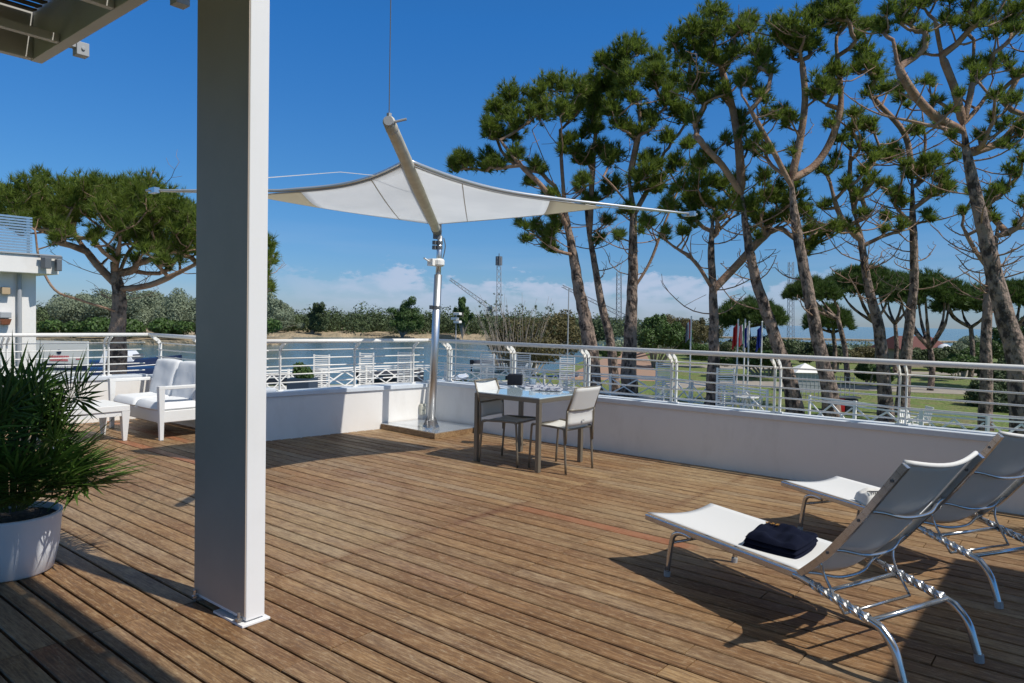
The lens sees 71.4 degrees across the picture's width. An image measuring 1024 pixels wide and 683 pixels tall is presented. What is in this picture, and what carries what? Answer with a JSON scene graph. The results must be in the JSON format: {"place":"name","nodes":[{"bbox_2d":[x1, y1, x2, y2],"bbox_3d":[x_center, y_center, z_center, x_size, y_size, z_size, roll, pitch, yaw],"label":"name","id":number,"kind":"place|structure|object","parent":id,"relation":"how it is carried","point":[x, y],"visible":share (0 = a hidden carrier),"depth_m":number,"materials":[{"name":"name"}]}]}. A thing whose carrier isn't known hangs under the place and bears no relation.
{"place":"outdoors","nodes":[
{"label":"outdoors","id":0,"kind":"place"},
{"bbox_2d":[0,214,62,378],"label":"white pavilion","id":1,"kind":"structure","parent":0,"point":[20,272],"depth_m":11.96,"materials":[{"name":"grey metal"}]},
{"bbox_2d":[36,336,292,345],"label":"bank","id":2,"kind":"structure","parent":0,"point":[148,340],"depth_m":102.84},
{"bbox_2d":[36,317,282,337],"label":"bank shrubs","id":3,"kind":"object","parent":2,"relation":"on","point":[162,325],"visible":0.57,"depth_m":103.99,"materials":[{"name":"green plant"}]},
{"bbox_2d":[44,287,292,335],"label":"grey green thicket","id":4,"kind":"object","parent":2,"relation":"on","point":[146,310],"visible":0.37,"depth_m":111.52,"materials":[{"name":"green plant"}]},
{"bbox_2d":[143,328,640,340],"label":"shore","id":5,"kind":"structure","parent":0,"point":[376,334],"depth_m":162.06,"materials":[{"name":"sand"}]},
{"bbox_2d":[271,299,305,330],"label":"shore tree","id":6,"kind":"object","parent":5,"relation":"on","point":[281,304],"visible":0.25,"depth_m":160.44,"materials":[{"name":"green plant"}]},
{"bbox_2d":[306,301,327,333],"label":"shore tree","id":7,"kind":"object","parent":5,"relation":"on","point":[318,320],"visible":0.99,"depth_m":158.06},
{"bbox_2d":[36,290,729,340],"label":"wood","id":8,"kind":"object","parent":5,"relation":"on","point":[356,322],"visible":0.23,"depth_m":170.02,"materials":[{"name":"green plant"}]},
{"bbox_2d":[386,296,424,337],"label":"shore tree","id":9,"kind":"object","parent":5,"relation":"on","point":[402,321],"visible":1,"depth_m":156.83,"materials":[{"name":"green plant"}]},
{"bbox_2d":[453,296,474,338],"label":"shore tree","id":10,"kind":"object","parent":5,"relation":"on","point":[466,316],"visible":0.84,"depth_m":158.97,"materials":[{"name":"green plant"}]},
{"bbox_2d":[266,380,672,415],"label":"quay","id":11,"kind":"structure","parent":0,"point":[640,397],"depth_m":36.74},
{"bbox_2d":[287,361,317,388],"bbox_3d":[-8.530,1.730,29.065,1.033,1.860,0.800,1,2,11],"label":"planter","id":12,"kind":"object","parent":11,"relation":"on","point":[305,377],"visible":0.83,"depth_m":28.80,"materials":[{"name":"grey plant"}]},
{"bbox_2d":[313,354,329,386],"bbox_3d":[-9.221,1.554,34.468,0.790,1.860,0.070,1,2,-2],"label":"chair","id":13,"kind":"object","parent":11,"relation":"on","point":[319,368],"visible":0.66,"depth_m":34.44,"materials":[{"name":"white paint"}]},
{"bbox_2d":[321,366,366,387],"bbox_3d":[-8.506,1.867,36.158,0.080,1.160,3.120,2,2,33],"label":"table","id":14,"kind":"object","parent":11,"relation":"on","point":[342,373],"visible":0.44,"depth_m":36.11,"materials":[{"name":"white paint"}]},
{"bbox_2d":[359,352,373,384],"bbox_3d":[-7.576,1.507,37.067,0.790,1.860,0.070,1,2,6],"label":"slatted screen","id":15,"kind":"object","parent":11,"relation":"on","point":[369,373],"visible":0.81,"depth_m":37.05,"materials":[{"name":"white paint"}]},
{"bbox_2d":[367,364,404,383],"bbox_3d":[-6.798,1.836,38.260,2.405,1.160,0.080,0,2,-42],"label":"fence panel","id":16,"kind":"object","parent":11,"relation":"on","point":[387,382],"visible":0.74,"depth_m":38.24,"materials":[{"name":"white paint"}]},
{"bbox_2d":[397,352,411,382],"bbox_3d":[-5.842,1.492,38.666,0.790,1.860,0.070,1,2,9],"label":"slatted screen","id":17,"kind":"object","parent":11,"relation":"on","point":[398,365],"visible":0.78,"depth_m":38.65,"materials":[{"name":"white paint"}]},
{"bbox_2d":[480,353,494,378],"bbox_3d":[-1.343,1.578,38.666,0.790,1.860,0.070,1,2,12],"label":"slatted screen","id":18,"kind":"object","parent":11,"relation":"on","point":[481,363],"visible":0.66,"depth_m":38.65,"materials":[{"name":"white paint"}]},
{"bbox_2d":[516,354,530,385],"bbox_3d":[0.602,1.625,38.366,0.790,1.860,0.070,1,2,6],"label":"slatted screen","id":19,"kind":"object","parent":11,"relation":"on","point":[529,363],"visible":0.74,"depth_m":38.34,"materials":[{"name":"white paint"}]},
{"bbox_2d":[559,357,574,391],"bbox_3d":[2.787,1.736,36.067,0.790,1.860,0.070,1,2,5],"label":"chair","id":20,"kind":"object","parent":11,"relation":"on","point":[573,376],"visible":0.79,"depth_m":36.05,"materials":[{"name":"white paint"}]},
{"bbox_2d":[610,373,662,399],"bbox_3d":[6.016,2.196,34.483,2.666,1.160,0.080,2,2,27],"label":"fence panel","id":21,"kind":"object","parent":11,"relation":"on","point":[611,378],"visible":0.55,"depth_m":34.55,"materials":[{"name":"white paint"}]},
{"bbox_2d":[655,362,670,399],"bbox_3d":[7.129,1.898,33.468,0.790,1.860,0.070,1,2,-6],"label":"slatted screen","id":22,"kind":"object","parent":11,"relation":"on","point":[656,380],"visible":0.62,"depth_m":33.44,"materials":[{"name":"white paint"}]},
{"bbox_2d":[715,368,734,406],"bbox_3d":[9.009,2.037,30.070,0.790,1.860,0.070,1,2,-1],"label":"slatted screen","id":23,"kind":"object","parent":11,"relation":"on","point":[717,385],"visible":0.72,"depth_m":30.04,"materials":[{"name":"white paint"}]},
{"bbox_2d":[0,0,1023,328],"label":"sky","id":24,"kind":"structure","parent":0,"point":[131,103],"materials":[{"name":"blue"}]},
{"bbox_2d":[56,317,980,384],"bbox_3d":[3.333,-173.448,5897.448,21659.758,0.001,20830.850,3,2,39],"label":"lagoon water","id":25,"kind":"structure","parent":0,"point":[800,332],"depth_m":95.61,"materials":[{"name":"teal liquid"}]},
{"bbox_2d":[89,366,154,374],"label":"motorboat","id":26,"kind":"object","parent":25,"relation":"on","point":[149,369],"visible":0.14,"depth_m":40.24,"materials":[{"name":"blue paint"}]},
{"bbox_2d":[89,350,181,366],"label":"motorboat","id":27,"kind":"object","parent":25,"relation":"on","point":[150,361],"visible":0.19,"depth_m":44.46,"materials":[{"name":"white paint"}]},
{"bbox_2d":[356,368,423,382],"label":"motorboat","id":28,"kind":"object","parent":25,"relation":"on","point":[385,374],"visible":0.34,"depth_m":49.50,"materials":[{"name":"white paint"}]},
{"bbox_2d":[470,360,536,372],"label":"motorboat","id":29,"kind":"object","parent":25,"relation":"on","point":[476,362],"visible":0.31,"depth_m":61.36,"materials":[{"name":"white paint"}]},
{"bbox_2d":[787,262,794,337],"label":"lattice mast","id":30,"kind":"object","parent":25,"relation":"in","point":[789,282],"visible":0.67,"depth_m":249.60,"materials":[{"name":"metal"}]},
{"bbox_2d":[562,352,655,380],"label":"red ground","id":31,"kind":"structure","parent":0,"point":[639,364],"depth_m":55.45,"materials":[{"name":"soil"}]},
{"bbox_2d":[281,350,1008,432],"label":"ground","id":32,"kind":"structure","parent":0,"point":[938,404],"depth_m":39.45,"materials":[{"name":"plant"}]},
{"bbox_2d":[36,340,88,377],"bbox_3d":[-9.517,1.526,15.052,1.100,3.075,0.072,1,2,0],"label":"display board","id":33,"kind":"object","parent":32,"relation":"on","point":[63,354],"visible":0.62,"depth_m":14.99,"materials":[{"name":"white paint"}]},
{"bbox_2d":[0,153,284,374],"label":"pine tree","id":34,"kind":"object","parent":32,"relation":"on","point":[124,209],"visible":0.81,"depth_m":24.25,"materials":[{"name":"green plant"}]},
{"bbox_2d":[476,292,556,371],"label":"bare shrub","id":35,"kind":"object","parent":32,"relation":"on","point":[509,334],"visible":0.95,"depth_m":46.43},
{"bbox_2d":[443,66,622,394],"bbox_3d":[1.248,-5.733,37.047,8.556,17.561,6.776,2,2,18],"label":"pine tree","id":36,"kind":"object","parent":32,"relation":"on","point":[537,104],"visible":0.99,"depth_m":35.47,"materials":[{"name":"green plant"}]},
{"bbox_2d":[486,309,581,375],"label":"russet bush","id":37,"kind":"object","parent":32,"relation":"on","point":[560,323],"visible":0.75,"depth_m":48.22,"materials":[{"name":"brown plant"}]},
{"bbox_2d":[540,57,651,391],"bbox_3d":[4.190,-6.077,37.160,5.890,18.114,4.738,1,2,-1],"label":"pine tree","id":38,"kind":"object","parent":32,"relation":"on","point":[603,83],"visible":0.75,"depth_m":37.12,"materials":[{"name":"green plant"}]},
{"bbox_2d":[590,28,702,396],"bbox_3d":[6.764,-6.302,35.422,6.202,18.803,4.662,1,2,7],"label":"pine tree","id":39,"kind":"object","parent":32,"relation":"on","point":[655,72],"visible":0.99,"depth_m":34.91,"materials":[{"name":"green plant"}]},
{"bbox_2d":[598,343,708,360],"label":"leafy bush","id":40,"kind":"object","parent":32,"relation":"on","point":[699,347],"visible":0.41,"depth_m":59.98,"materials":[{"name":"green plant"}]},
{"bbox_2d":[637,313,693,366],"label":"leafy bush","id":41,"kind":"object","parent":32,"relation":"on","point":[657,331],"visible":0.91,"depth_m":57.87,"materials":[{"name":"green plant"}]},
{"bbox_2d":[685,316,691,402],"bbox_3d":[7.913,0.916,32.042,0.302,4.139,0.144,1,2,-10],"label":"flagpole","id":42,"kind":"object","parent":32,"relation":"on","point":[688,330],"visible":0.98,"depth_m":31.99,"materials":[{"name":"metal"}]},
{"bbox_2d":[665,314,724,349],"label":"leafy bush","id":43,"kind":"object","parent":32,"relation":"on","point":[700,328],"visible":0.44,"depth_m":83.86,"materials":[{"name":"green plant"}]},
{"bbox_2d":[661,0,804,413],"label":"pine tree","id":44,"kind":"object","parent":32,"relation":"on","point":[702,31],"visible":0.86,"depth_m":28.59,"materials":[{"name":"green plant"}]},
{"bbox_2d":[732,319,738,407],"bbox_3d":[9.705,1.031,31.044,0.302,4.038,0.144,1,2,-10],"label":"flagpole","id":45,"kind":"object","parent":32,"relation":"on","point":[735,335],"visible":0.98,"depth_m":31.00,"materials":[{"name":"metal"}]},
{"bbox_2d":[634,146,851,405],"bbox_3d":[9.924,-2.646,30.755,9.332,12.010,5.464,1,2,11],"label":"pine tree","id":46,"kind":"object","parent":32,"relation":"on","point":[694,185],"visible":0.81,"depth_m":30.54,"materials":[{"name":"green plant"}]},
{"bbox_2d":[723,384,768,410],"bbox_3d":[9.556,2.422,29.247,0.080,1.160,2.554,0,2,-24],"label":"fence panel","id":47,"kind":"object","parent":32,"relation":"on","point":[766,393],"visible":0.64,"depth_m":28.96,"materials":[{"name":"white paint"}]},
{"bbox_2d":[743,321,749,406],"bbox_3d":[10.249,1.074,31.245,0.302,3.962,0.144,1,2,-10],"label":"flagpole","id":48,"kind":"object","parent":32,"relation":"on","point":[746,336],"visible":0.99,"depth_m":31.20,"materials":[{"name":"metal"}]},
{"bbox_2d":[720,349,777,377],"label":"leafy bush","id":49,"kind":"object","parent":32,"relation":"on","point":[752,361],"visible":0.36,"depth_m":49.48,"materials":[{"name":"green plant"}]},
{"bbox_2d":[718,294,790,336],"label":"umbrella pine","id":50,"kind":"object","parent":32,"relation":"on","point":[734,314],"visible":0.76,"depth_m":69.51,"materials":[{"name":"green plant"}]},
{"bbox_2d":[756,321,762,409],"bbox_3d":[10.748,1.084,31.045,0.302,3.972,0.144,1,2,-10],"label":"flagpole","id":51,"kind":"object","parent":32,"relation":"on","point":[759,337],"visible":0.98,"depth_m":31.00,"materials":[{"name":"metal"}]},
{"bbox_2d":[719,334,805,354],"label":"leafy bush","id":52,"kind":"object","parent":32,"relation":"on","point":[726,346],"visible":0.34,"depth_m":67.50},
{"bbox_2d":[597,338,992,356],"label":"shore scrub","id":53,"kind":"object","parent":32,"relation":"on","point":[621,342],"visible":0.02,"depth_m":110.07,"materials":[{"name":"green plant"}]},
{"bbox_2d":[728,0,875,416],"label":"pine tree","id":54,"kind":"object","parent":32,"relation":"on","point":[793,36],"visible":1,"depth_m":26.54,"materials":[{"name":"green plant"}]},
{"bbox_2d":[793,363,820,392],"bbox_3d":[16.461,2.008,40.069,1.700,1.600,1.700,1,2,0],"label":"garden kiosk","id":55,"kind":"object","parent":32,"relation":"on","point":[811,373],"visible":0.5,"depth_m":39.43,"materials":[{"name":"grey metal"}]},
{"bbox_2d":[780,273,850,383],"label":"umbrella pine","id":56,"kind":"object","parent":32,"relation":"on","point":[827,289],"visible":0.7,"depth_m":45.59,"materials":[{"name":"green plant"}]},
{"bbox_2d":[790,341,850,369],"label":"leafy bush","id":57,"kind":"object","parent":32,"relation":"on","point":[807,349],"visible":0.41,"depth_m":59.29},
{"bbox_2d":[798,373,854,399],"bbox_3d":[15.435,2.289,35.076,0.030,1.300,2.763,-1,2,-43],"label":"wire fence","id":58,"kind":"object","parent":32,"relation":"on","point":[814,385],"visible":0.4,"depth_m":35.42,"materials":[{"name":"grey metal"}]},
{"bbox_2d":[801,300,857,372],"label":"umbrella pine","id":59,"kind":"object","parent":32,"relation":"on","point":[847,320],"visible":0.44,"depth_m":55.20,"materials":[{"name":"green plant"}]},
{"bbox_2d":[808,395,853,418],"bbox_3d":[11.308,2.577,25.248,0.080,1.160,1.932,0,2,-27],"label":"fence panel","id":60,"kind":"object","parent":32,"relation":"on","point":[825,409],"visible":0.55,"depth_m":25.25,"materials":[{"name":"white paint"}]},
{"bbox_2d":[848,346,874,357],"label":"leafy bush","id":61,"kind":"object","parent":32,"relation":"on","point":[863,352],"visible":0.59,"depth_m":73.69,"materials":[{"name":"green plant"}]},
{"bbox_2d":[824,261,900,322],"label":"umbrella pine","id":62,"kind":"object","parent":32,"relation":"on","point":[885,272],"visible":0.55,"depth_m":48.65,"materials":[{"name":"green plant"}]},
{"bbox_2d":[789,102,951,421],"bbox_3d":[13.840,-2.999,27.360,5.092,13.023,4.049,1,2,-2],"label":"pine tree","id":63,"kind":"object","parent":32,"relation":"on","point":[861,120],"visible":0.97,"depth_m":27.76,"materials":[{"name":"green plant"}]},
{"bbox_2d":[854,363,895,384],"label":"leafy bush","id":64,"kind":"object","parent":32,"relation":"on","point":[863,367],"visible":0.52,"depth_m":45.35,"materials":[{"name":"green plant"}]},
{"bbox_2d":[864,267,907,372],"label":"umbrella pine","id":65,"kind":"object","parent":32,"relation":"on","point":[894,322],"visible":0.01,"depth_m":57.87,"materials":[{"name":"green plant"}]},
{"bbox_2d":[853,401,920,424],"bbox_3d":[12.267,2.652,23.349,0.080,1.160,2.386,0,2,-27],"label":"fence panel","id":66,"kind":"object","parent":32,"relation":"on","point":[856,409],"visible":0.44,"depth_m":23.43,"materials":[{"name":"white paint"}]},
{"bbox_2d":[870,336,943,367],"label":"garden house","id":67,"kind":"structure","parent":32,"relation":"on","point":[916,342],"depth_m":66.94,"materials":[{"name":"grey"}]},
{"bbox_2d":[846,12,972,415],"bbox_3d":[16.569,-5.455,29.847,4.894,17.944,4.820,3,2,39],"label":"pine tree","id":68,"kind":"object","parent":32,"relation":"on","point":[928,160],"visible":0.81,"depth_m":29.62,"materials":[{"name":"green plant"}]},
{"bbox_2d":[878,266,974,390],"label":"umbrella pine","id":69,"kind":"object","parent":32,"relation":"on","point":[944,292],"visible":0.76,"depth_m":41.13,"materials":[{"name":"green plant"}]},
{"bbox_2d":[899,346,960,370],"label":"leafy bush","id":70,"kind":"object","parent":32,"relation":"on","point":[918,353],"visible":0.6,"depth_m":61.30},
{"bbox_2d":[842,0,1023,433],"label":"pine tree","id":71,"kind":"object","parent":32,"relation":"on","point":[974,14],"visible":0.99,"depth_m":21.62,"materials":[{"name":"green plant"}]},
{"bbox_2d":[920,410,986,431],"bbox_3d":[13.501,2.723,21.792,1.762,1.160,0.080,2,2,35],"label":"fence panel","id":72,"kind":"object","parent":32,"relation":"on","point":[945,425],"visible":0.34,"depth_m":21.77,"materials":[{"name":"white paint"}]},
{"bbox_2d":[936,346,979,379],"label":"leafy bush","id":73,"kind":"object","parent":32,"relation":"on","point":[964,355],"visible":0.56,"depth_m":51.41,"materials":[{"name":"green plant"}]},
{"bbox_2d":[927,280,992,379],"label":"umbrella pine","id":74,"kind":"object","parent":32,"relation":"on","point":[937,306],"visible":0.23,"depth_m":51.87,"materials":[{"name":"green plant"}]},
{"bbox_2d":[951,335,979,350],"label":"leafy bush","id":75,"kind":"object","parent":32,"relation":"on","point":[961,344],"visible":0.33,"depth_m":84.17,"materials":[{"name":"green plant"}]},
{"bbox_2d":[911,148,1023,430],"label":"pine tree","id":76,"kind":"object","parent":32,"relation":"on","point":[1001,187],"visible":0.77,"depth_m":25.84,"materials":[{"name":"green plant"}]},
{"bbox_2d":[963,356,1008,412],"bbox_3d":[25.461,2.120,36.491,3.072,3.660,12.723,3,2,39],"label":"leafy bush","id":77,"kind":"object","parent":32,"relation":"on","point":[997,386],"visible":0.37,"depth_m":34.06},
{"bbox_2d":[969,317,1023,358],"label":"leafy bush","id":78,"kind":"object","parent":32,"relation":"on","point":[997,350],"visible":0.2,"depth_m":59.25,"materials":[{"name":"green plant"}]},
{"bbox_2d":[975,277,1023,326],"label":"umbrella pine","id":79,"kind":"object","parent":32,"relation":"on","point":[1017,296],"visible":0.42,"depth_m":42.98,"materials":[{"name":"green plant"}]},
{"bbox_2d":[987,416,1023,432],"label":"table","id":80,"kind":"object","parent":32,"relation":"on","point":[989,420],"visible":0.37,"depth_m":21.13,"materials":[{"name":"white paint"}]},
{"bbox_3d":[-0.172,2.710,2.942,17.600,1.800,10.280,3,2,39],"label":"lower storey","id":81,"kind":"object","parent":32,"relation":"on","visible":0},
{"bbox_2d":[3,373,147,427],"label":"parapet wall","id":82,"kind":"structure","parent":81,"relation":"on","point":[129,387],"depth_m":9.82,"materials":[{"name":"paint"}]},
{"bbox_2d":[0,333,147,375],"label":"railing","id":83,"kind":"object","parent":82,"relation":"on","point":[110,336],"visible":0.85,"depth_m":9.61,"materials":[{"name":"metal"}]},
{"bbox_2d":[148,374,275,427],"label":"parapet wall","id":84,"kind":"structure","parent":81,"relation":"on","point":[190,423],"depth_m":9.51,"materials":[{"name":"paint"}]},
{"bbox_2d":[148,333,268,384],"bbox_3d":[-4.065,0.221,9.370,2.880,0.594,0.180,3,2,39],"label":"railing","id":85,"kind":"object","parent":84,"relation":"on","point":[154,336],"visible":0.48,"depth_m":9.89,"materials":[{"name":"metal"}]},
{"bbox_2d":[266,382,428,440],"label":"parapet wall","id":86,"kind":"structure","parent":81,"relation":"on","point":[298,413],"depth_m":9.17,"materials":[{"name":"paint"}]},
{"bbox_2d":[266,338,428,390],"bbox_3d":[-2.132,0.282,9.307,2.481,0.637,0.174,-1,2,-43],"label":"railing","id":87,"kind":"object","parent":86,"relation":"on","point":[358,342],"visible":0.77,"depth_m":9.29,"materials":[{"name":"metal"}]},
{"bbox_2d":[427,380,1023,514],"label":"parapet wall","id":88,"kind":"structure","parent":81,"relation":"on","point":[800,447],"depth_m":7.21,"materials":[{"name":"paint"}]},
{"bbox_2d":[429,339,1023,430],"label":"railing","id":89,"kind":"object","parent":88,"relation":"on","point":[583,349],"visible":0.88,"depth_m":7.16,"materials":[{"name":"metal"}]},
{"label":"deck base","id":90,"kind":"structure","parent":81,"relation":"on","visible":0},
{"bbox_2d":[0,418,1023,682],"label":"deck","id":91,"kind":"structure","parent":90,"relation":"on","point":[398,558],"depth_m":4.03,"materials":[{"name":"brown wood"}]},
{"bbox_2d":[0,332,159,582],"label":"potted palm","id":92,"kind":"object","parent":91,"relation":"on","point":[30,523],"visible":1,"depth_m":4.04,"materials":[{"name":"plant"}]},
{"bbox_2d":[36,400,129,448],"bbox_3d":[-5.013,0.945,8.263,0.700,0.420,0.820,3,2,39],"label":"table","id":93,"kind":"object","parent":91,"relation":"on","point":[107,408],"visible":0.46,"depth_m":8.29,"materials":[{"name":"white wood"}]},
{"bbox_2d":[108,358,195,440],"bbox_3d":[-4.446,0.692,9.078,1.450,0.898,0.765,3,2,39],"label":"garden sofa","id":94,"kind":"object","parent":91,"relation":"on","point":[169,396],"visible":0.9,"depth_m":8.88,"materials":[{"name":"white fabric"}]},
{"bbox_2d":[191,0,269,627],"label":"steel pillar","id":95,"kind":"structure","parent":91,"relation":"on","point":[231,238],"depth_m":3.48,"materials":[{"name":"metal"}]},
{"bbox_2d":[0,0,189,63],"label":"pergola roof","id":96,"kind":"structure","parent":95,"relation":"attached to","point":[43,31],"depth_m":4.52,"materials":[{"name":"paint"}]},
{"bbox_2d":[381,419,473,438],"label":"mast platform","id":97,"kind":"structure","parent":91,"relation":"on","point":[444,430],"depth_m":9.29,"materials":[{"name":"white wood"}]},
{"bbox_2d":[422,236,445,428],"bbox_3d":[-1.019,-0.118,9.211,0.219,2.488,0.286,13,12,82],"label":"mast","id":98,"kind":"object","parent":97,"relation":"on","point":[438,263],"visible":1,"depth_m":9.17,"materials":[{"name":"metal"}]},
{"bbox_2d":[145,0,697,238],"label":"shade sail","id":99,"kind":"object","parent":98,"relation":"attached to","point":[406,188],"visible":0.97,"depth_m":6.70,"materials":[{"name":"fabric"}]},
{"bbox_2d":[474,378,535,467],"bbox_3d":[-0.064,0.842,7.575,0.597,0.860,0.473,2,2,31],"label":"dining chair","id":100,"kind":"object","parent":91,"relation":"on","point":[489,406],"visible":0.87,"depth_m":7.64,"materials":[{"name":"beige metal"}]},
{"bbox_2d":[473,387,582,472],"bbox_3d":[0.180,0.906,7.567,0.860,0.739,0.790,3,2,39],"label":"dining table","id":101,"kind":"object","parent":91,"relation":"on","point":[523,395],"visible":0.78,"depth_m":7.44,"materials":[{"name":"beige metal"}]},
{"bbox_2d":[507,373,522,384],"bbox_3d":[0.037,0.444,8.358,0.170,0.128,0.140,1,2,6],"label":"napkin box","id":102,"kind":"object","parent":101,"relation":"on","point":[514,379],"visible":1,"depth_m":8.29,"materials":[{"name":"black plastic"}]},
{"bbox_2d":[528,385,600,474],"bbox_3d":[0.544,0.864,7.223,0.597,0.860,0.473,3,2,41],"label":"dining chair","id":103,"kind":"object","parent":91,"relation":"on","point":[580,412],"visible":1,"depth_m":7.08,"materials":[{"name":"beige metal"}]},
{"bbox_2d":[645,451,984,682],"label":"sun lounger","id":104,"kind":"object","parent":91,"relation":"on","point":[908,492],"visible":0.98,"depth_m":3.30,"materials":[{"name":"fabric"}]},
{"bbox_2d":[742,521,817,558],"bbox_3d":[1.446,1.053,3.828,0.302,0.107,0.360,5,4,41],"label":"folded towel","id":105,"kind":"object","parent":104,"relation":"on","point":[788,541],"visible":0.99,"depth_m":3.73,"materials":[{"name":"blue fabric"}]},
{"bbox_2d":[781,431,1023,608],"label":"sun lounger","id":106,"kind":"object","parent":91,"relation":"on","point":[997,471],"visible":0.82,"depth_m":4.20,"materials":[{"name":"metal"}]},
{"bbox_2d":[854,488,879,505],"bbox_3d":[2.448,1.040,4.751,0.260,0.113,0.200,1,2,0],"label":"rolled towel","id":107,"kind":"object","parent":106,"relation":"on","point":[864,496],"visible":0.3,"depth_m":4.73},
{"bbox_2d":[666,380,968,394],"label":"gravel path","id":108,"kind":"structure","parent":0,"point":[866,388],"depth_m":42.81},
{"bbox_2d":[663,364,976,375],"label":"garden path","id":109,"kind":"structure","parent":0,"point":[740,367],"depth_m":59.91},
{"bbox_2d":[722,336,955,342],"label":"sand spit","id":110,"kind":"structure","parent":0,"point":[836,339],"depth_m":228.94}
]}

